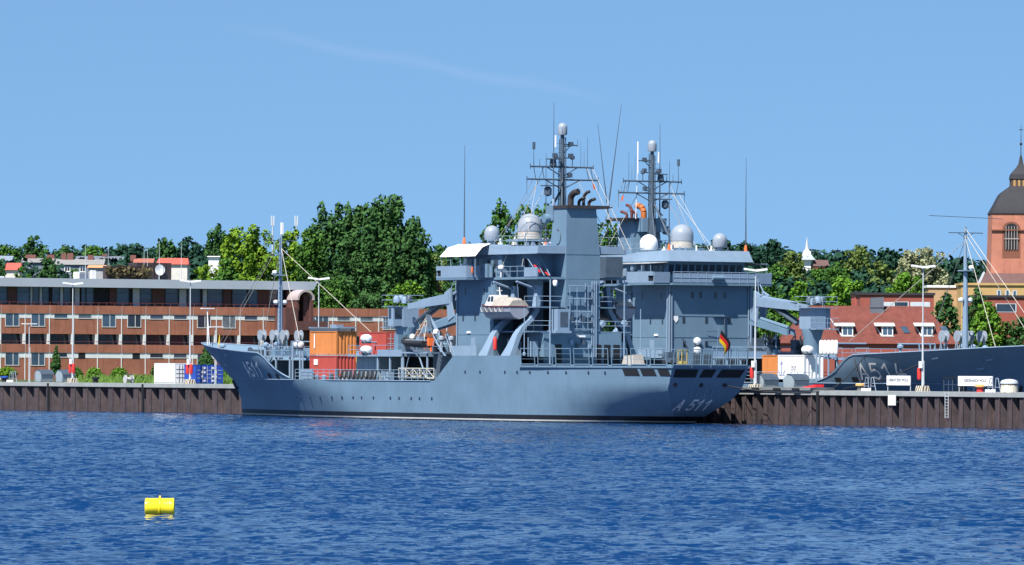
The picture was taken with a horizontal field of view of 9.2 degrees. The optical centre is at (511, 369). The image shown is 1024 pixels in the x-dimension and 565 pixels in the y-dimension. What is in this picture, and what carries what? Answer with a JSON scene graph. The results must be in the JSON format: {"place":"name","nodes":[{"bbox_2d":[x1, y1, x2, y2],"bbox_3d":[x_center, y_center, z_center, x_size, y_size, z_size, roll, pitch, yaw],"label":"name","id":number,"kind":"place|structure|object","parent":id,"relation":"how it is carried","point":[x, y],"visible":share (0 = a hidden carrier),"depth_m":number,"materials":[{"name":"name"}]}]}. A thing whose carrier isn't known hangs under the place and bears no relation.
{"place":"outdoors","nodes":[
{"label":"outdoors","id":0,"kind":"place"},
{"bbox_2d":[0,380,54,381],"bbox_3d":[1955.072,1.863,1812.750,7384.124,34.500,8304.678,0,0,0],"label":"ground","id":1,"kind":"structure","parent":0,"point":[25,381],"depth_m":881.68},
{"bbox_2d":[0,243,19,261],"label":"broadleaf tree","id":2,"kind":"object","parent":1,"relation":"on","point":[5,250],"visible":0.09,"depth_m":1479.02,"materials":[{"name":"green plant"}]},
{"bbox_2d":[5,263,23,277],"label":"house","id":3,"kind":"structure","parent":1,"relation":"on","point":[11,269],"depth_m":1200.41,"materials":[{"name":"white paint"}]},
{"bbox_2d":[18,235,48,258],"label":"broadleaf tree","id":4,"kind":"object","parent":1,"relation":"on","point":[41,251],"visible":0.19,"depth_m":1498.79,"materials":[{"name":"green plant"}]},
{"bbox_2d":[21,255,57,274],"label":"house","id":5,"kind":"structure","parent":1,"relation":"on","point":[33,259],"depth_m":1321.71,"materials":[{"name":"white paint"}]},
{"bbox_2d":[38,257,57,277],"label":"broadleaf tree","id":6,"kind":"object","parent":1,"relation":"on","point":[45,270],"visible":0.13,"depth_m":1084.66,"materials":[{"name":"green plant"}]},
{"bbox_2d":[50,345,60,381],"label":"conifer","id":7,"kind":"object","parent":1,"relation":"on","point":[55,365],"visible":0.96,"depth_m":879.68,"materials":[{"name":"green plant"}]},
{"bbox_2d":[55,253,106,277],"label":"house","id":8,"kind":"structure","parent":1,"relation":"on","point":[70,262],"depth_m":1241.51,"materials":[{"name":"white paint"}]},
{"bbox_2d":[111,243,149,260],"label":"broadleaf tree","id":9,"kind":"object","parent":1,"relation":"on","point":[123,249],"visible":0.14,"depth_m":1698.42,"materials":[{"name":"green plant"}]},
{"bbox_2d":[156,237,176,257],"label":"broadleaf tree","id":10,"kind":"object","parent":1,"relation":"on","point":[165,251],"visible":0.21,"depth_m":1479.06,"materials":[{"name":"green plant"}]},
{"bbox_2d":[156,258,190,279],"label":"house","id":11,"kind":"structure","parent":1,"relation":"on","point":[176,268],"depth_m":1170.00,"materials":[{"name":"white paint"}]},
{"bbox_2d":[176,236,203,260],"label":"broadleaf tree","id":12,"kind":"object","parent":1,"relation":"on","point":[191,252],"visible":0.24,"depth_m":1448.92,"materials":[{"name":"green plant"}]},
{"bbox_2d":[193,264,218,279],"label":"broadleaf tree","id":13,"kind":"object","parent":1,"relation":"on","point":[201,271],"visible":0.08,"depth_m":1079.44,"materials":[{"name":"green plant"}]},
{"bbox_2d":[197,347,214,365],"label":"conifer","id":14,"kind":"object","parent":1,"relation":"on","point":[205,358],"visible":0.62,"depth_m":819.60,"materials":[{"name":"green plant"}]},
{"bbox_2d":[202,223,234,257],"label":"broadleaf tree","id":15,"kind":"object","parent":1,"relation":"on","point":[216,235],"visible":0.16,"depth_m":1379.18,"materials":[{"name":"green plant"}]},
{"bbox_2d":[212,258,241,280],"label":"broadleaf tree","id":16,"kind":"object","parent":1,"relation":"on","point":[227,272],"visible":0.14,"depth_m":1074.28,"materials":[{"name":"green plant"}]},
{"bbox_2d":[0,241,455,379],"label":"office block","id":17,"kind":"structure","parent":1,"relation":"on","point":[136,326],"depth_m":1003.18,"materials":[{"name":"red brick"}]},
{"bbox_2d":[5,313,18,325],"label":"window","id":18,"kind":"structure","parent":17,"relation":"in","point":[11,319],"depth_m":991.29,"materials":[{"name":"blue glass"}]},
{"bbox_2d":[5,352,18,365],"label":"window","id":19,"kind":"structure","parent":17,"relation":"in","point":[11,358],"depth_m":991.29,"materials":[{"name":"blue glass"}]},
{"bbox_2d":[17,287,29,303],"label":"window","id":20,"kind":"structure","parent":17,"relation":"in","point":[23,293],"depth_m":993.83,"materials":[{"name":"blue glass"}]},
{"bbox_2d":[31,313,44,326],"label":"window","id":21,"kind":"structure","parent":17,"relation":"in","point":[39,318],"depth_m":993.59,"materials":[{"name":"blue glass"}]},
{"bbox_2d":[31,352,44,365],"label":"window","id":22,"kind":"structure","parent":17,"relation":"in","point":[37,359],"depth_m":993.59,"materials":[{"name":"blue glass"}]},
{"bbox_2d":[102,314,115,326],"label":"window","id":23,"kind":"structure","parent":17,"relation":"in","point":[108,320],"depth_m":999.68,"materials":[{"name":"blue glass"}]},
{"bbox_2d":[116,288,128,305],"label":"window","id":24,"kind":"structure","parent":17,"relation":"in","point":[122,294],"depth_m":1002.61,"materials":[{"name":"blue glass"}]},
{"bbox_2d":[103,264,152,278],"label":"creeper","id":25,"kind":"object","parent":17,"relation":"attached to","point":[125,272],"visible":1,"depth_m":1003.75,"materials":[{"name":"brown plant"}]},
{"bbox_2d":[127,314,140,327],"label":"window","id":26,"kind":"structure","parent":17,"relation":"in","point":[133,320],"depth_m":1001.87,"materials":[{"name":"blue glass"}]},
{"bbox_2d":[140,288,151,305],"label":"window","id":27,"kind":"structure","parent":17,"relation":"in","point":[145,294],"depth_m":1004.57,"materials":[{"name":"blue glass"}]},
{"bbox_2d":[165,289,177,305],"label":"window","id":28,"kind":"structure","parent":17,"relation":"in","point":[171,295],"depth_m":1006.78,"materials":[{"name":"blue glass"}]},
{"bbox_2d":[187,289,200,305],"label":"window","id":29,"kind":"structure","parent":17,"relation":"in","point":[195,293],"depth_m":1008.75,"materials":[{"name":"blue glass"}]},
{"bbox_2d":[207,289,222,306],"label":"window","id":30,"kind":"structure","parent":17,"relation":"in","point":[214,296],"depth_m":1010.72,"materials":[{"name":"blue glass"}]},
{"bbox_2d":[232,290,246,306],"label":"window","id":31,"kind":"structure","parent":17,"relation":"in","point":[238,296],"depth_m":1012.94,"materials":[{"name":"blue glass"}]},
{"bbox_2d":[216,224,283,280],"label":"broadleaf tree","id":32,"kind":"object","parent":1,"relation":"on","point":[253,254],"visible":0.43,"depth_m":1108.25,"materials":[{"name":"green plant"}]},
{"bbox_2d":[270,226,304,280],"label":"broadleaf tree","id":33,"kind":"object","parent":1,"relation":"on","point":[289,266],"visible":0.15,"depth_m":1103.88,"materials":[{"name":"green plant"}]},
{"bbox_2d":[293,228,332,307],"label":"broadleaf tree","id":34,"kind":"object","parent":1,"relation":"on","point":[309,258],"visible":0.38,"depth_m":1065.37,"materials":[{"name":"green plant"}]},
{"bbox_2d":[305,201,361,307],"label":"broadleaf tree","id":35,"kind":"object","parent":1,"relation":"on","point":[331,229],"visible":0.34,"depth_m":1073.68,"materials":[{"name":"green plant"}]},
{"bbox_2d":[319,276,354,307],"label":"broadleaf tree","id":36,"kind":"object","parent":1,"relation":"on","point":[333,290],"visible":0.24,"depth_m":1044.29,"materials":[{"name":"green plant"}]},
{"bbox_2d":[332,203,367,269],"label":"broadleaf tree","id":37,"kind":"object","parent":1,"relation":"on","point":[358,210],"visible":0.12,"depth_m":1079.20,"materials":[{"name":"green plant"}]},
{"bbox_2d":[317,227,402,306],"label":"broadleaf tree","id":38,"kind":"object","parent":1,"relation":"on","point":[367,262],"visible":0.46,"depth_m":1055.80,"materials":[{"name":"green plant"}]},
{"bbox_2d":[350,292,387,308],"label":"broadleaf tree","id":39,"kind":"object","parent":1,"relation":"on","point":[371,301],"visible":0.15,"depth_m":1039.13,"materials":[{"name":"green plant"}]},
{"bbox_2d":[362,193,420,289],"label":"broadleaf tree","id":40,"kind":"object","parent":1,"relation":"on","point":[379,226],"visible":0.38,"depth_m":1068.33,"materials":[{"name":"green plant"}]},
{"bbox_2d":[385,280,428,308],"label":"broadleaf tree","id":41,"kind":"object","parent":1,"relation":"on","point":[408,287],"visible":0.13,"depth_m":1045.48,"materials":[{"name":"green plant"}]},
{"bbox_2d":[395,223,435,299],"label":"broadleaf tree","id":42,"kind":"object","parent":1,"relation":"on","point":[412,250],"visible":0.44,"depth_m":1061.18,"materials":[{"name":"green plant"}]},
{"bbox_2d":[408,239,436,292],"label":"broadleaf tree","id":43,"kind":"object","parent":1,"relation":"on","point":[432,283],"visible":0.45,"depth_m":1063.47,"materials":[{"name":"green plant"}]},
{"bbox_2d":[0,252,976,338],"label":"slope wood","id":44,"kind":"object","parent":1,"relation":"on","point":[822,289],"visible":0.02,"depth_m":1270.57,"materials":[{"name":"green plant"}]},
{"bbox_2d":[10,241,986,284],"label":"wood","id":45,"kind":"object","parent":1,"relation":"on","point":[891,261],"visible":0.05,"depth_m":1887.83,"materials":[{"name":"green plant"}]},
{"bbox_2d":[486,197,514,244],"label":"poplar tree","id":46,"kind":"object","parent":1,"relation":"on","point":[503,217],"visible":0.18,"depth_m":1239.26,"materials":[{"name":"green plant"}]},
{"bbox_2d":[513,204,531,244],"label":"poplar tree","id":47,"kind":"object","parent":1,"relation":"on","point":[518,217],"visible":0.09,"depth_m":1249.65,"materials":[{"name":"green plant"}]},
{"bbox_2d":[534,202,552,242],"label":"poplar tree","id":48,"kind":"object","parent":1,"relation":"on","point":[540,213],"visible":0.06,"depth_m":1244.23,"materials":[{"name":"green plant"}]},
{"bbox_2d":[597,217,618,329],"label":"poplar tree","id":49,"kind":"object","parent":1,"relation":"on","point":[610,232],"visible":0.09,"depth_m":1234.43,"materials":[{"name":"green plant"}]},
{"bbox_2d":[736,240,757,266],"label":"broadleaf tree","id":50,"kind":"object","parent":1,"relation":"on","point":[751,250],"visible":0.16,"depth_m":1778.94,"materials":[{"name":"green plant"}]},
{"bbox_2d":[757,281,786,345],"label":"broadleaf tree","id":51,"kind":"object","parent":1,"relation":"on","point":[771,291],"visible":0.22,"depth_m":989.26,"materials":[{"name":"green plant"}]},
{"bbox_2d":[760,239,786,272],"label":"broadleaf tree","id":52,"kind":"object","parent":1,"relation":"on","point":[773,252],"visible":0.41,"depth_m":1758.17,"materials":[{"name":"green plant"}]},
{"bbox_2d":[765,263,791,282],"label":"broadleaf tree","id":53,"kind":"object","parent":1,"relation":"on","point":[777,274],"visible":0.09,"depth_m":1179.27,"materials":[{"name":"green plant"}]},
{"bbox_2d":[777,251,810,282],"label":"broadleaf tree","id":54,"kind":"object","parent":1,"relation":"on","point":[791,261],"visible":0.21,"depth_m":1299.45,"materials":[{"name":"green plant"}]},
{"bbox_2d":[786,280,812,325],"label":"broadleaf tree","id":55,"kind":"object","parent":1,"relation":"on","point":[793,293],"visible":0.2,"depth_m":984.29,"materials":[{"name":"green plant"}]},
{"bbox_2d":[801,239,828,278],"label":"chapel","id":56,"kind":"structure","parent":1,"relation":"on","point":[807,257],"depth_m":1500.00,"materials":[{"name":"white paint"}]},
{"bbox_2d":[809,268,831,288],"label":"broadleaf tree","id":57,"kind":"object","parent":1,"relation":"on","point":[817,275],"visible":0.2,"depth_m":1119.46,"materials":[{"name":"green plant"}]},
{"bbox_2d":[825,261,849,283],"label":"broadleaf tree","id":58,"kind":"object","parent":1,"relation":"on","point":[836,271],"visible":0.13,"depth_m":1248.44,"materials":[{"name":"green plant"}]},
{"bbox_2d":[823,276,863,305],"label":"broadleaf tree","id":59,"kind":"object","parent":1,"relation":"on","point":[841,290],"visible":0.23,"depth_m":998.58,"materials":[{"name":"green plant"}]},
{"bbox_2d":[839,244,870,275],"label":"broadleaf tree","id":60,"kind":"object","parent":1,"relation":"on","point":[856,260],"visible":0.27,"depth_m":1478.86,"materials":[{"name":"green plant"}]},
{"bbox_2d":[779,297,958,376],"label":"house","id":61,"kind":"structure","parent":1,"relation":"on","point":[890,328],"depth_m":851.59,"materials":[{"name":"red tile"}]},
{"bbox_2d":[867,260,895,287],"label":"broadleaf tree","id":62,"kind":"object","parent":1,"relation":"on","point":[887,276],"visible":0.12,"depth_m":1229.31,"materials":[{"name":"green plant"}]},
{"bbox_2d":[854,292,934,314],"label":"brick block","id":63,"kind":"structure","parent":1,"relation":"on","point":[905,299],"depth_m":930.00,"materials":[{"name":"brick"}]},
{"bbox_2d":[885,272,922,292],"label":"broadleaf tree","id":64,"kind":"object","parent":1,"relation":"on","point":[904,282],"visible":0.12,"depth_m":1019.56,"materials":[{"name":"green plant"}]},
{"bbox_2d":[892,246,951,290],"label":"chestnut tree","id":65,"kind":"object","parent":1,"relation":"on","point":[910,259],"visible":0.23,"depth_m":1198.94,"materials":[{"name":"green plant"}]},
{"bbox_2d":[924,285,956,332],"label":"tan building","id":66,"kind":"structure","parent":1,"relation":"on","point":[938,290],"depth_m":1010.00,"materials":[{"name":"paint"}]},
{"bbox_2d":[931,291,960,348],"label":"broadleaf tree","id":67,"kind":"object","parent":1,"relation":"on","point":[949,309],"visible":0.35,"depth_m":904.40,"materials":[{"name":"green plant"}]},
{"bbox_2d":[961,287,986,347],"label":"broadleaf tree","id":68,"kind":"object","parent":1,"relation":"on","point":[977,299],"visible":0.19,"depth_m":904.43,"materials":[{"name":"green plant"}]},
{"bbox_2d":[970,301,1003,347],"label":"broadleaf tree","id":69,"kind":"object","parent":1,"relation":"on","point":[979,321],"visible":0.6,"depth_m":864.03,"materials":[{"name":"green plant"}]},
{"bbox_2d":[954,283,1023,347],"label":"ochre building","id":70,"kind":"structure","parent":1,"relation":"on","point":[994,289],"depth_m":1000.00,"materials":[{"name":"paint"}]},
{"bbox_2d":[968,295,1023,342],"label":"brick block","id":71,"kind":"structure","parent":1,"relation":"on","point":[1005,312],"depth_m":935.00,"materials":[{"name":"brick"}]},
{"bbox_2d":[976,129,1023,282],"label":"church","id":72,"kind":"structure","parent":1,"relation":"on","point":[1005,245],"depth_m":1100.29,"materials":[{"name":"brick"}]},
{"bbox_2d":[1002,222,1019,257],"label":"arched window","id":73,"kind":"structure","parent":72,"relation":"in","point":[1010,239],"depth_m":1100.34,"materials":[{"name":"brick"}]},
{"bbox_2d":[1006,316,1023,345],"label":"broadleaf tree","id":74,"kind":"object","parent":1,"relation":"on","point":[1016,335],"visible":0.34,"depth_m":859.46,"materials":[{"name":"green plant"}]},
{"bbox_2d":[75,373,232,383],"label":"grass","id":75,"kind":"structure","parent":0,"point":[147,378],"depth_m":810.78,"materials":[{"name":"green plant"}]},
{"bbox_2d":[0,409,1023,564],"bbox_3d":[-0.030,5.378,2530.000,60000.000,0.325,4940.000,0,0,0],"label":"water","id":76,"kind":"structure","parent":0,"point":[77,487],"depth_m":276.69,"materials":[{"name":"blue liquid"}]},
{"bbox_2d":[145,496,174,513],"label":"mooring buoy","id":77,"kind":"object","parent":76,"relation":"on","point":[159,505],"visible":1,"depth_m":231.72,"materials":[{"name":"yellow plastic"}]},
{"bbox_2d":[200,104,749,423],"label":"supply ship","id":78,"kind":"object","parent":76,"relation":"on","point":[557,353],"visible":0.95,"depth_m":656.42,"materials":[{"name":"blue paint"}]},
{"bbox_2d":[310,356,355,379],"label":"shipping container","id":79,"kind":"object","parent":78,"relation":"on","point":[332,362],"visible":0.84,"depth_m":689.89,"materials":[{"name":"red metal"}]},
{"bbox_2d":[310,331,355,354],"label":"shipping container","id":80,"kind":"object","parent":79,"relation":"on","point":[330,342],"visible":0.98,"depth_m":689.85,"materials":[{"name":"orange metal"}]},
{"bbox_2d":[309,325,355,330],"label":"container spreader","id":81,"kind":"object","parent":80,"relation":"on","point":[337,328],"visible":1,"depth_m":690.50,"materials":[{"name":"grey paint"}]},
{"bbox_2d":[399,314,441,380],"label":"boat crane","id":82,"kind":"object","parent":78,"relation":"on","point":[430,323],"visible":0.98,"depth_m":671.50,"materials":[{"name":"grey paint"}]},
{"bbox_2d":[401,335,439,351],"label":"inflatable boat","id":83,"kind":"object","parent":82,"relation":"on","point":[418,341],"visible":1,"depth_m":669.32,"materials":[{"name":"black rubber"}]},
{"bbox_2d":[480,287,529,318],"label":"lifeboat","id":84,"kind":"object","parent":78,"relation":"on","point":[500,306],"visible":1,"depth_m":653.02,"materials":[{"name":"white plastic"}]},
{"bbox_2d":[600,296,635,319],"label":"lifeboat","id":85,"kind":"object","parent":78,"relation":"on","point":[629,313],"visible":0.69,"depth_m":658.70,"materials":[{"name":"grey plastic"}]},
{"bbox_2d":[622,354,643,364],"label":"covered crate","id":86,"kind":"object","parent":78,"relation":"on","point":[637,359],"visible":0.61,"depth_m":641.23,"materials":[{"name":"white fabric"}]},
{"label":"shipping container","id":87,"kind":"object","parent":78,"relation":"on","visible":0},
{"bbox_2d":[359,332,395,354],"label":"shipping container","id":88,"kind":"object","parent":87,"relation":"on","point":[383,338],"visible":0.5,"depth_m":698.65,"materials":[{"name":"red metal"}]},
{"bbox_2d":[598,129,1023,391],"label":"supply ship","id":89,"kind":"object","parent":76,"relation":"on","point":[682,292],"visible":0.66,"depth_m":693.01,"materials":[{"name":"blue paint"}]},
{"bbox_2d":[762,355,781,377],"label":"shipping container","id":90,"kind":"object","parent":89,"relation":"on","point":[769,363],"visible":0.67,"depth_m":672.21,"materials":[{"name":"orange metal"}]},
{"bbox_2d":[778,355,822,378],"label":"shipping container","id":91,"kind":"object","parent":89,"relation":"on","point":[793,364],"visible":0.75,"depth_m":667.65,"materials":[{"name":"white metal"}]},
{"bbox_2d":[0,0,1023,267],"label":"sky","id":92,"kind":"structure","parent":0,"point":[841,125],"materials":[{"name":"blue"}]},
{"bbox_2d":[0,382,1023,428],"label":"quay wall","id":93,"kind":"structure","parent":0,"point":[930,409],"depth_m":638.56,"materials":[{"name":"metal"}]},
{"bbox_2d":[741,387,833,389],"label":"landing platform","id":94,"kind":"structure","parent":93,"relation":"on","point":[785,388],"depth_m":635.91,"materials":[{"name":"concrete"}]},
{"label":"pavement","id":95,"kind":"structure","parent":0,"visible":0},
{"bbox_2d":[34,370,53,381],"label":"waste skip","id":96,"kind":"object","parent":95,"relation":"on","point":[43,375],"visible":0.94,"depth_m":791.40,"materials":[{"name":"grey metal"}]},
{"bbox_2d":[63,282,82,382],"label":"street lamp","id":97,"kind":"object","parent":95,"relation":"on","point":[71,367],"visible":1,"depth_m":779.75,"materials":[{"name":"metal"}]},
{"bbox_2d":[154,363,192,383],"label":"shipping container","id":98,"kind":"object","parent":95,"relation":"on","point":[170,373],"visible":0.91,"depth_m":759.62,"materials":[{"name":"white metal"}]},
{"bbox_2d":[180,280,200,383],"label":"street lamp","id":99,"kind":"object","parent":95,"relation":"on","point":[189,368],"visible":1,"depth_m":752.57,"materials":[{"name":"metal"}]},
{"bbox_2d":[184,365,222,383],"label":"shipping container","id":100,"kind":"object","parent":95,"relation":"on","point":[203,374],"visible":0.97,"depth_m":755.25,"materials":[{"name":"blue metal"}]},
{"bbox_2d":[197,365,221,382],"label":"door","id":101,"kind":"structure","parent":100,"relation":"in","point":[219,377],"depth_m":755.33,"materials":[{"name":"blue metal"}]},
{"bbox_2d":[744,268,767,386],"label":"street lamp","id":102,"kind":"object","parent":95,"relation":"on","point":[753,370],"visible":0.95,"depth_m":644.50,"materials":[{"name":"metal"}]},
{"bbox_2d":[753,373,779,386],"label":"waste skip","id":103,"kind":"object","parent":95,"relation":"on","point":[767,380],"visible":0.81,"depth_m":645.03,"materials":[{"name":"grey metal"}]},
{"bbox_2d":[783,374,809,386],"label":"waste skip","id":104,"kind":"object","parent":95,"relation":"on","point":[795,380],"visible":0.79,"depth_m":640.12,"materials":[{"name":"grey metal"}]},
{"bbox_2d":[887,376,910,390],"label":"name board","id":105,"kind":"object","parent":95,"relation":"on","point":[898,380],"visible":1,"depth_m":620.84,"materials":[{"name":"white paint"}]},
{"bbox_2d":[911,265,935,390],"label":"street lamp","id":106,"kind":"object","parent":95,"relation":"on","point":[920,375],"visible":1,"depth_m":618.17,"materials":[{"name":"metal"}]},
{"bbox_2d":[958,376,992,391],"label":"name board","id":107,"kind":"object","parent":95,"relation":"on","point":[970,380],"visible":1,"depth_m":609.70,"materials":[{"name":"white paint"}]},
{"bbox_2d":[1000,379,1017,391],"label":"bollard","id":108,"kind":"object","parent":95,"relation":"on","point":[1009,385],"visible":1,"depth_m":603.89,"materials":[{"name":"metal"}]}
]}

